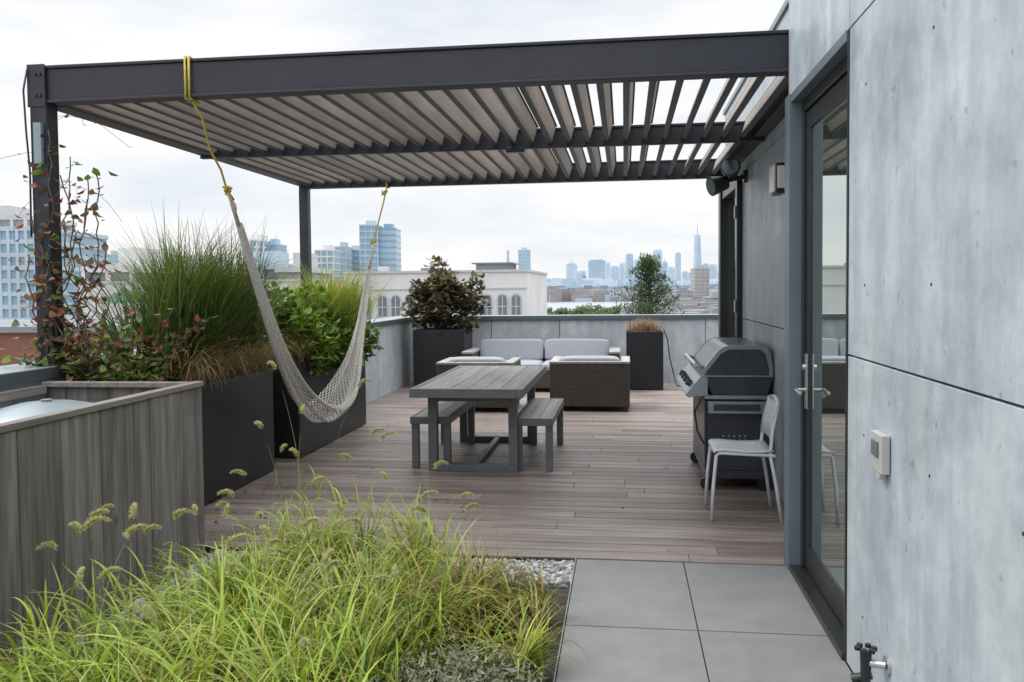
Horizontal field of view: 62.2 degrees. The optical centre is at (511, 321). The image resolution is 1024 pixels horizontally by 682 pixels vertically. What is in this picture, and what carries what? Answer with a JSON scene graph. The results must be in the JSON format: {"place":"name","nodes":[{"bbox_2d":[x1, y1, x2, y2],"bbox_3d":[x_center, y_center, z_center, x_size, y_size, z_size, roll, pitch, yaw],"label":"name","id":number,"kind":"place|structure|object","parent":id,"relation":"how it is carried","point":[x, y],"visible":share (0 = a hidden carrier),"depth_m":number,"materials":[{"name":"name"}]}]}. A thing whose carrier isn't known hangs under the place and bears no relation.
{"place":"outdoors","nodes":[
{"label":"outdoors","id":0,"kind":"place"},
{"bbox_2d":[0,318,143,365],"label":"brick building","id":1,"kind":"structure","parent":0,"point":[11,346],"depth_m":36.05,"materials":[{"name":"red brick"}]},
{"bbox_2d":[107,251,117,264],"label":"apartment tower","id":2,"kind":"structure","parent":0,"point":[111,255],"depth_m":603.78,"materials":[{"name":"blue glass"}]},
{"bbox_2d":[98,286,141,332],"bbox_3d":[-14.555,0.555,32.040,1.848,3.800,1.848,-1,2,-15],"label":"tree","id":3,"kind":"object","parent":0,"point":[117,298],"visible":0.19,"depth_m":31.43,"materials":[{"name":"plant"}]},
{"bbox_2d":[81,248,172,281],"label":"white apartment block","id":4,"kind":"structure","parent":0,"point":[105,273],"depth_m":110.36,"materials":[{"name":"beige paint"}]},
{"bbox_2d":[173,255,224,268],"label":"white apartment block","id":5,"kind":"structure","parent":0,"point":[201,262],"depth_m":135.72,"materials":[{"name":"white concrete"}]},
{"bbox_2d":[226,251,292,279],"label":"apartment block","id":6,"kind":"structure","parent":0,"point":[283,256],"depth_m":155.63,"materials":[{"name":"white concrete"}]},
{"bbox_2d":[275,253,332,278],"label":"apartment block","id":7,"kind":"structure","parent":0,"point":[294,269],"depth_m":145.66,"materials":[{"name":"white concrete"}]},
{"bbox_2d":[78,250,547,328],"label":"white warehouse building","id":8,"kind":"structure","parent":0,"point":[510,289],"depth_m":61.57,"materials":[{"name":"beige paint"}]},
{"bbox_2d":[350,293,521,328],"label":"arched windows","id":9,"kind":"structure","parent":8,"relation":"in","point":[502,299],"depth_m":60.68,"materials":[{"name":"grey glass"}]},
{"bbox_2d":[314,245,341,278],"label":"apartment tower","id":10,"kind":"structure","parent":0,"point":[330,254],"depth_m":479.07,"materials":[{"name":"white glass"}]},
{"bbox_2d":[0,0,784,278],"label":"sky","id":11,"kind":"structure","parent":0,"point":[581,222],"materials":[{"name":"white"}]},
{"bbox_2d":[566,259,576,280],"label":"distant skyscraper","id":12,"kind":"structure","parent":0,"point":[571,269],"depth_m":5741.38,"materials":[{"name":"blue glass"}]},
{"bbox_2d":[547,301,631,312],"bbox_3d":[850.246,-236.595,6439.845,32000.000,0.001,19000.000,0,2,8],"label":"ground","id":13,"kind":"structure","parent":0,"point":[569,302],"depth_m":1279.68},
{"bbox_2d":[0,205,76,230],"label":"glass office building","id":14,"kind":"structure","parent":13,"relation":"on","point":[8,213],"depth_m":177.70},
{"bbox_2d":[0,226,108,318],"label":"glass office building","id":15,"kind":"structure","parent":13,"relation":"on","point":[11,305],"depth_m":169.68,"materials":[{"name":"glass"}]},
{"bbox_2d":[250,235,269,250],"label":"apartment tower","id":16,"kind":"structure","parent":13,"relation":"on","point":[258,242],"depth_m":448.73,"materials":[{"name":"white glass"}]},
{"bbox_2d":[266,239,286,252],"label":"apartment tower","id":17,"kind":"structure","parent":13,"relation":"on","point":[281,248],"depth_m":458.98,"materials":[{"name":"blue glass"}]},
{"bbox_2d":[334,242,352,278],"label":"glass tower","id":18,"kind":"structure","parent":13,"relation":"on","point":[346,254],"depth_m":519.16,"materials":[{"name":"blue glass"}]},
{"bbox_2d":[351,246,359,271],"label":"glass tower","id":19,"kind":"structure","parent":13,"relation":"on","point":[355,252],"depth_m":538.84,"materials":[{"name":"blue glass"}]},
{"bbox_2d":[359,220,382,270],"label":"glass tower","id":20,"kind":"structure","parent":13,"relation":"on","point":[367,230],"depth_m":498.56,"materials":[{"name":"blue glass"}]},
{"bbox_2d":[379,224,401,270],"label":"glass tower","id":21,"kind":"structure","parent":13,"relation":"on","point":[390,245],"depth_m":503.74,"materials":[{"name":"blue glass"}]},
{"bbox_2d":[518,247,530,269],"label":"apartment tower","id":22,"kind":"structure","parent":13,"relation":"on","point":[524,257],"depth_m":898.03,"materials":[{"name":"blue glass"}]},
{"bbox_2d":[577,269,585,280],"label":"distant skyscraper","id":23,"kind":"structure","parent":13,"relation":"on","point":[581,273],"depth_m":5891.77,"materials":[{"name":"blue glass"}]},
{"bbox_2d":[547,303,621,314],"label":"distant tree mass","id":24,"kind":"object","parent":13,"relation":"on","point":[587,310],"visible":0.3,"depth_m":597.99,"materials":[{"name":"green plant"}]},
{"bbox_2d":[547,277,717,287],"bbox_3d":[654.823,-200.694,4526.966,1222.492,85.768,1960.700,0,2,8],"label":"city blocks","id":25,"kind":"structure","parent":13,"relation":"on","point":[569,283],"depth_m":4095.35,"materials":[{"name":"grey concrete"}]},
{"bbox_2d":[620,292,717,313],"bbox_3d":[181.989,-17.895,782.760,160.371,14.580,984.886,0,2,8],"label":"neighbourhood buildings","id":26,"kind":"structure","parent":13,"relation":"on","point":[698,305],"depth_m":424.91,"materials":[{"name":"grey concrete"}]},
{"bbox_2d":[672,288,693,298],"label":"apartment block","id":27,"kind":"structure","parent":13,"relation":"on","point":[683,292],"depth_m":699.69,"materials":[{"name":"grey concrete"}]},
{"bbox_2d":[690,265,708,296],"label":"brick apartment tower","id":28,"kind":"structure","parent":13,"relation":"on","point":[699,280],"depth_m":799.24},
{"bbox_2d":[703,292,717,299],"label":"apartment block","id":29,"kind":"structure","parent":13,"relation":"on","point":[713,296],"depth_m":505.20,"materials":[{"name":"grey concrete"}]},
{"bbox_2d":[547,302,633,311],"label":"river water","id":30,"kind":"structure","parent":0,"point":[571,305],"depth_m":1079.96,"materials":[{"name":"white liquid"}]},
{"bbox_2d":[588,258,605,278],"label":"distant skyscraper","id":31,"kind":"structure","parent":0,"point":[596,267],"depth_m":6040.41,"materials":[{"name":"glass"}]},
{"bbox_2d":[605,262,609,278],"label":"distant skyscraper","id":32,"kind":"structure","parent":0,"point":[607,267],"depth_m":5591.68,"materials":[{"name":"blue glass"}]},
{"bbox_2d":[610,266,618,279],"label":"distant skyscraper","id":33,"kind":"structure","parent":0,"point":[614,272],"depth_m":5741.99,"materials":[{"name":"glass"}]},
{"bbox_2d":[619,262,625,279],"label":"distant skyscraper","id":34,"kind":"structure","parent":0,"point":[622,269],"depth_m":5891.54,"materials":[{"name":"blue glass"}]},
{"bbox_2d":[626,254,632,278],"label":"distant skyscraper","id":35,"kind":"structure","parent":0,"point":[629,261],"depth_m":6039.24,"materials":[{"name":"blue glass"}]},
{"bbox_2d":[547,284,717,301],"bbox_3d":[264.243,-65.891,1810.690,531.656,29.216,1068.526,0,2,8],"label":"waterfront buildings","id":36,"kind":"structure","parent":0,"point":[591,293],"depth_m":1347.43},
{"bbox_2d":[633,259,641,277],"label":"distant skyscraper","id":37,"kind":"structure","parent":0,"point":[635,261],"depth_m":5590.75,"materials":[{"name":"blue glass"}]},
{"bbox_2d":[604,252,689,313],"bbox_3d":[2.554,0.689,15.706,1.769,3.957,1.936,-3,3,-43],"label":"evergreen tree","id":38,"kind":"object","parent":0,"point":[648,268],"visible":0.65,"depth_m":15.48,"materials":[{"name":"green plant"}]},
{"bbox_2d":[652,248,662,277],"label":"distant skyscraper","id":39,"kind":"structure","parent":0,"point":[656,251],"depth_m":5887.35,"materials":[{"name":"blue glass"}]},
{"bbox_2d":[663,258,667,274],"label":"distant skyscraper","id":40,"kind":"structure","parent":0,"point":[665,264],"depth_m":6040.34,"materials":[{"name":"blue glass"}]},
{"bbox_2d":[666,267,674,279],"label":"distant skyscraper","id":41,"kind":"structure","parent":0,"point":[671,272],"depth_m":5592.35,"materials":[{"name":"blue glass"}]},
{"bbox_2d":[675,252,680,280],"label":"distant skyscraper","id":42,"kind":"structure","parent":0,"point":[677,266],"depth_m":5740.85,"materials":[{"name":"glass"}]},
{"bbox_2d":[681,271,687,280],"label":"distant skyscraper","id":43,"kind":"structure","parent":0,"point":[684,274],"depth_m":5892.78,"materials":[{"name":"glass"}]},
{"bbox_2d":[693,223,701,267],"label":"spire skyscraper","id":44,"kind":"structure","parent":0,"point":[697,250],"depth_m":5569.39,"materials":[{"name":"blue glass"}]},
{"bbox_2d":[708,264,717,278],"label":"distant skyscraper","id":45,"kind":"structure","parent":0,"point":[713,271],"depth_m":5591.96,"materials":[{"name":"glass"}]},
{"bbox_3d":[2.846,11.385,5.310,11.860,19.880,18.360,0,2,8],"label":"host building","id":46,"kind":"object","parent":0,"visible":0},
{"bbox_2d":[205,431,784,565],"bbox_3d":[1.251,1.233,9.376,6.990,0.104,9.175,0,2,8],"label":"deck substructure","id":47,"kind":"object","parent":46,"relation":"on","point":[207,549],"depth_m":4.91,"materials":[{"name":"metal"}]},
{"bbox_2d":[204,382,785,565],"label":"wood deck","id":48,"kind":"structure","parent":47,"relation":"on","point":[569,506],"depth_m":6.48,"materials":[{"name":"brown wood"}]},
{"bbox_2d":[201,368,274,504],"bbox_3d":[-2.402,0.878,6.561,0.490,0.885,1.600,0,2,8],"label":"black planter","id":49,"kind":"object","parent":48,"relation":"on","point":[234,436],"visible":0.33,"depth_m":6.62,"materials":[{"name":"metal"}]},
{"bbox_2d":[0,110,242,381],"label":"climbing vine","id":50,"kind":"object","parent":49,"relation":"in","point":[74,358],"visible":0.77,"depth_m":5.31,"materials":[{"name":"green plant"}]},
{"bbox_2d":[6,200,339,390],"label":"fountain grass","id":51,"kind":"object","parent":49,"relation":"in","point":[204,290],"depth_m":6.16,"materials":[{"name":"green plant"}]},
{"bbox_2d":[257,354,365,457],"bbox_3d":[-2.082,0.794,8.847,0.525,0.870,2.020,0,2,8],"label":"black planter","id":52,"kind":"object","parent":48,"relation":"on","point":[309,436],"visible":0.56,"depth_m":8.03,"materials":[{"name":"metal"}]},
{"bbox_2d":[257,278,383,375],"bbox_3d":[-2.005,0.058,8.721,1.054,1.024,2.105,0,2,8],"label":"green shrub","id":53,"kind":"object","parent":52,"relation":"in","point":[333,355],"visible":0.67,"depth_m":8.20,"materials":[{"name":"green plant"}]},
{"bbox_2d":[270,258,403,365],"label":"ornamental grass","id":54,"kind":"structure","parent":52,"relation":"in","point":[344,293],"depth_m":8.96,"materials":[{"name":"green plant"}]},
{"bbox_2d":[413,328,472,385],"bbox_3d":[-1.095,0.575,13.594,0.820,0.920,0.700,0,2,8],"label":"black planter","id":55,"kind":"object","parent":48,"relation":"on","point":[431,348],"visible":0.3,"depth_m":13.26,"materials":[{"name":"metal"}]},
{"bbox_2d":[398,255,491,334],"bbox_3d":[-1.085,-0.358,13.553,1.402,1.419,1.057,-1,2,-20],"label":"shrub","id":56,"kind":"object","parent":55,"relation":"on","point":[439,298],"visible":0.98,"depth_m":13.37,"materials":[{"name":"green plant"}]},
{"bbox_2d":[410,401,475,467],"bbox_3d":[-0.621,1.021,7.966,0.350,0.451,1.300,0,2,8],"label":"outdoor bench","id":57,"kind":"object","parent":48,"relation":"on","point":[449,412],"visible":0.7,"depth_m":7.40,"materials":[{"name":"grey wood"}]},
{"bbox_2d":[409,365,545,472],"bbox_3d":[-0.234,0.873,7.904,0.925,0.743,2.130,0,2,8],"label":"outdoor dining table","id":58,"kind":"object","parent":48,"relation":"on","point":[511,385],"visible":0.96,"depth_m":7.22,"materials":[{"name":"grey wood"}]},
{"bbox_2d":[436,357,520,407],"bbox_3d":[-0.415,0.782,11.062,0.980,0.684,0.855,0,2,8],"label":"wicker armchair","id":59,"kind":"object","parent":48,"relation":"on","point":[446,364],"visible":0.34,"depth_m":10.69,"materials":[{"name":"grey fabric"}]},
{"bbox_2d":[214,418,762,550],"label":"fallen leaves","id":60,"kind":"object","parent":48,"relation":"on","point":[463,511],"visible":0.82,"depth_m":6.31,"materials":[{"name":"brown plant"}]},
{"bbox_2d":[518,398,563,470],"bbox_3d":[0.268,1.017,7.829,0.330,0.451,1.340,0,2,8],"label":"outdoor bench","id":61,"kind":"object","parent":48,"relation":"on","point":[533,413],"visible":0.94,"depth_m":7.41,"materials":[{"name":"grey wood"}]},
{"bbox_2d":[462,339,620,387],"bbox_3d":[0.476,0.628,13.080,2.370,0.702,0.910,0,2,8],"label":"outdoor sofa","id":62,"kind":"object","parent":48,"relation":"on","point":[531,351],"visible":0.45,"depth_m":13.21,"materials":[{"name":"grey fabric"}]},
{"bbox_2d":[549,356,629,411],"bbox_3d":[1.027,0.768,11.057,1.010,0.684,0.885,0,2,8],"label":"wicker armchair","id":63,"kind":"object","parent":48,"relation":"on","point":[589,381],"visible":0.94,"depth_m":10.63,"materials":[{"name":"brown wicker"}]},
{"bbox_2d":[626,330,662,389],"bbox_3d":[2.040,0.583,13.079,0.550,0.880,0.600,0,2,8],"label":"black planter","id":64,"kind":"object","parent":48,"relation":"on","point":[644,351],"visible":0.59,"depth_m":12.78,"materials":[{"name":"metal"}]},
{"bbox_2d":[624,316,666,333],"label":"dried potted grass","id":65,"kind":"object","parent":64,"relation":"on","point":[648,326],"depth_m":12.97,"materials":[{"name":"beige plant"}]},
{"bbox_2d":[663,329,679,385],"bbox_3d":[2.752,0.562,13.068,0.816,0.902,0.284,0,2,15],"label":"power cable","id":66,"kind":"object","parent":48,"relation":"on","point":[670,358],"visible":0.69,"depth_m":13.20,"materials":[{"name":"black rubber"}]},
{"bbox_2d":[676,337,772,490],"bbox_3d":[1.708,0.712,6.938,0.650,1.105,1.204,0,2,8],"label":"gas grill","id":67,"kind":"object","parent":48,"relation":"on","point":[724,383],"visible":0.73,"depth_m":6.41,"materials":[{"name":"metal"}]},
{"bbox_2d":[704,394,783,522],"bbox_3d":[1.565,0.903,5.775,0.474,0.817,0.444,0,2,8],"label":"metal chair","id":68,"kind":"object","parent":48,"relation":"on","point":[760,448],"visible":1,"depth_m":5.71,"materials":[{"name":"white paint"}]},
{"bbox_2d":[145,554,852,681],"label":"garden bed soil","id":69,"kind":"structure","parent":46,"relation":"on","point":[562,601],"depth_m":3.90,"materials":[{"name":"brown soil"}]},
{"bbox_2d":[0,381,205,680],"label":"wooden planter box","id":70,"kind":"object","parent":69,"relation":"on","point":[121,446],"visible":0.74,"depth_m":4.06,"materials":[{"name":"grey wood"}]},
{"bbox_2d":[0,398,91,422],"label":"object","id":71,"kind":"object","parent":70,"relation":"on","point":[23,410],"visible":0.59,"depth_m":4.39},
{"bbox_2d":[206,548,295,578],"bbox_3d":[-1.365,1.332,4.580,0.641,0.228,0.439,0,2,8],"label":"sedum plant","id":72,"kind":"object","parent":69,"relation":"on","point":[245,560],"visible":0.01,"depth_m":4.60,"materials":[{"name":"green plant"}]},
{"bbox_2d":[10,361,497,681],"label":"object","id":73,"kind":"object","parent":69,"relation":"on","point":[303,641],"visible":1,"depth_m":3.36,"materials":[{"name":"green plant"}]},
{"bbox_2d":[0,471,586,681],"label":"meadow grass","id":74,"kind":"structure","parent":69,"relation":"on","point":[227,651],"depth_m":3.48,"materials":[{"name":"green plant"}]},
{"bbox_2d":[267,547,355,634],"bbox_3d":[-0.928,1.276,3.955,0.488,0.379,0.478,0,2,8],"label":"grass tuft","id":75,"kind":"object","parent":69,"relation":"on","point":[309,583],"visible":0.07,"depth_m":3.96,"materials":[{"name":"green plant"}]},
{"bbox_2d":[63,549,575,666],"bbox_3d":[-0.861,1.433,3.920,2.205,0.049,2.228,0,2,8],"label":"gravel strip","id":76,"kind":"object","parent":69,"relation":"on","point":[558,570],"visible":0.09,"depth_m":4.70,"materials":[{"name":"grey gravel"}]},
{"bbox_2d":[367,630,545,681],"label":"lavender plant","id":77,"kind":"object","parent":69,"relation":"on","point":[445,676],"visible":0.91,"depth_m":3.19,"materials":[{"name":"green plant"}]},
{"bbox_2d":[427,559,550,604],"bbox_3d":[-0.122,1.338,4.365,0.661,0.217,0.441,0,2,8],"label":"sedum plant","id":78,"kind":"object","parent":69,"relation":"on","point":[517,577],"visible":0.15,"depth_m":4.35,"materials":[{"name":"green plant"}]},
{"bbox_2d":[556,559,851,681],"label":"paving slabs","id":79,"kind":"structure","parent":69,"relation":"on","point":[635,622],"depth_m":3.87,"materials":[{"name":"concrete"}]},
{"bbox_2d":[553,558,708,681],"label":"paving edging","id":80,"kind":"object","parent":79,"relation":"on","point":[559,653],"visible":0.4,"depth_m":3.90,"materials":[{"name":"metal"}]},
{"bbox_2d":[789,0,1023,681],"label":"concrete house wall","id":81,"kind":"structure","parent":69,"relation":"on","point":[935,555],"depth_m":2.48,"materials":[{"name":"grey concrete"}]},
{"bbox_2d":[784,29,852,664],"bbox_3d":[1.537,0.099,4.066,0.220,2.597,1.274,0,2,8],"label":"surround","id":82,"kind":"object","parent":81,"relation":"attached to","point":[827,64],"visible":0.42,"depth_m":4.56,"materials":[{"name":"metal"}]},
{"bbox_2d":[794,56,846,625],"bbox_3d":[1.486,0.100,4.020,0.117,2.496,1.130,0,2,8],"label":"glass terrace door","id":83,"kind":"structure","parent":82,"relation":"attached to","point":[827,95],"depth_m":4.46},
{"bbox_2d":[810,98,846,593],"bbox_3d":[1.511,0.110,4.009,0.008,2.220,0.890,0,2,8],"label":"glass pane","id":84,"kind":"object","parent":83,"relation":"attached to","point":[828,322],"visible":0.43,"depth_m":4.05,"materials":[{"name":"clear glass"}]},
{"bbox_2d":[850,642,890,681],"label":"garden tap","id":85,"kind":"object","parent":81,"relation":"attached to","point":[867,663],"visible":1,"depth_m":2.95,"materials":[{"name":"metal"}]},
{"bbox_2d":[870,430,889,478],"bbox_3d":[1.281,0.465,2.964,0.036,0.155,0.130,0,2,8],"label":"wall control box","id":86,"kind":"object","parent":81,"relation":"attached to","point":[880,455],"visible":1,"depth_m":2.92,"materials":[{"name":"plastic"}]},
{"bbox_2d":[491,319,705,341],"bbox_3d":[3.105,0.511,13.895,9.490,1.140,0.280,0,2,8],"label":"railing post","id":87,"kind":"object","parent":46,"relation":"on","point":[630,324],"depth_m":14.04,"materials":[{"name":"grey metal"}]},
{"bbox_2d":[416,319,717,381],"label":"parapet wall","id":88,"kind":"structure","parent":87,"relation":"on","point":[684,336],"depth_m":13.93,"materials":[{"name":"concrete"}]},
{"bbox_2d":[417,314,717,319],"bbox_3d":[3.141,-0.085,13.878,9.510,0.071,0.396,0,2,8],"label":"coping","id":89,"kind":"object","parent":88,"relation":"on","point":[596,317],"visible":0.28,"depth_m":13.94,"materials":[{"name":"metal"}]},
{"bbox_2d":[723,0,788,502],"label":"concrete wall","id":90,"kind":"structure","parent":46,"relation":"on","point":[763,242],"depth_m":6.72,"materials":[{"name":"concrete"}]},
{"bbox_2d":[706,158,746,195],"bbox_3d":[1.978,-1.315,7.734,0.388,0.340,0.197,-1,2,-7],"label":"floodlight","id":91,"kind":"object","parent":90,"relation":"attached to","point":[730,168],"visible":1,"depth_m":7.69,"materials":[{"name":"metal"}]},
{"bbox_2d":[718,179,744,336],"bbox_3d":[2.280,-0.125,8.830,0.112,2.620,1.420,0,2,8],"label":"frame","id":92,"kind":"object","parent":90,"relation":"in","point":[735,187],"visible":0.37,"depth_m":9.31,"materials":[{"name":"metal"}]},
{"bbox_2d":[728,194,734,336],"bbox_3d":[2.307,-0.104,8.797,0.010,2.440,1.140,0,2,8],"label":"glass","id":93,"kind":"object","parent":92,"relation":"in","point":[731,268],"visible":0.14,"depth_m":9.00,"materials":[{"name":"black glass"}]},
{"bbox_2d":[769,162,784,195],"bbox_3d":[1.739,-0.901,5.371,0.188,0.190,0.192,0,2,8],"label":"wall sconce","id":94,"kind":"object","parent":90,"relation":"attached to","point":[776,179],"depth_m":5.30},
{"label":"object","id":95,"kind":"object","parent":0,"visible":0},
{"bbox_2d":[0,321,414,407],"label":"parapet wall","id":96,"kind":"structure","parent":95,"relation":"on","point":[389,368],"depth_m":12.61,"materials":[{"name":"concrete"}]},
{"bbox_2d":[0,316,416,386],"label":"coping","id":97,"kind":"object","parent":96,"relation":"on","point":[12,374],"visible":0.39,"depth_m":5.15,"materials":[{"name":"metal"}]},
{"bbox_2d":[22,29,788,365],"bbox_3d":[-0.344,-0.757,7.174,4.776,1.861,4.516,0,2,8],"label":"louvered pergola","id":98,"kind":"object","parent":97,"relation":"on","point":[456,115],"visible":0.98,"depth_m":5.54,"materials":[{"name":"metal"}]},
{"bbox_2d":[183,55,389,422],"bbox_3d":[-1.661,-0.399,7.367,0.355,2.581,4.482,0,2,8],"label":"rope hammock","id":99,"kind":"object","parent":98,"relation":"hanging from","point":[279,347],"visible":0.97,"depth_m":6.90,"materials":[{"name":"beige fabric"}]}
]}

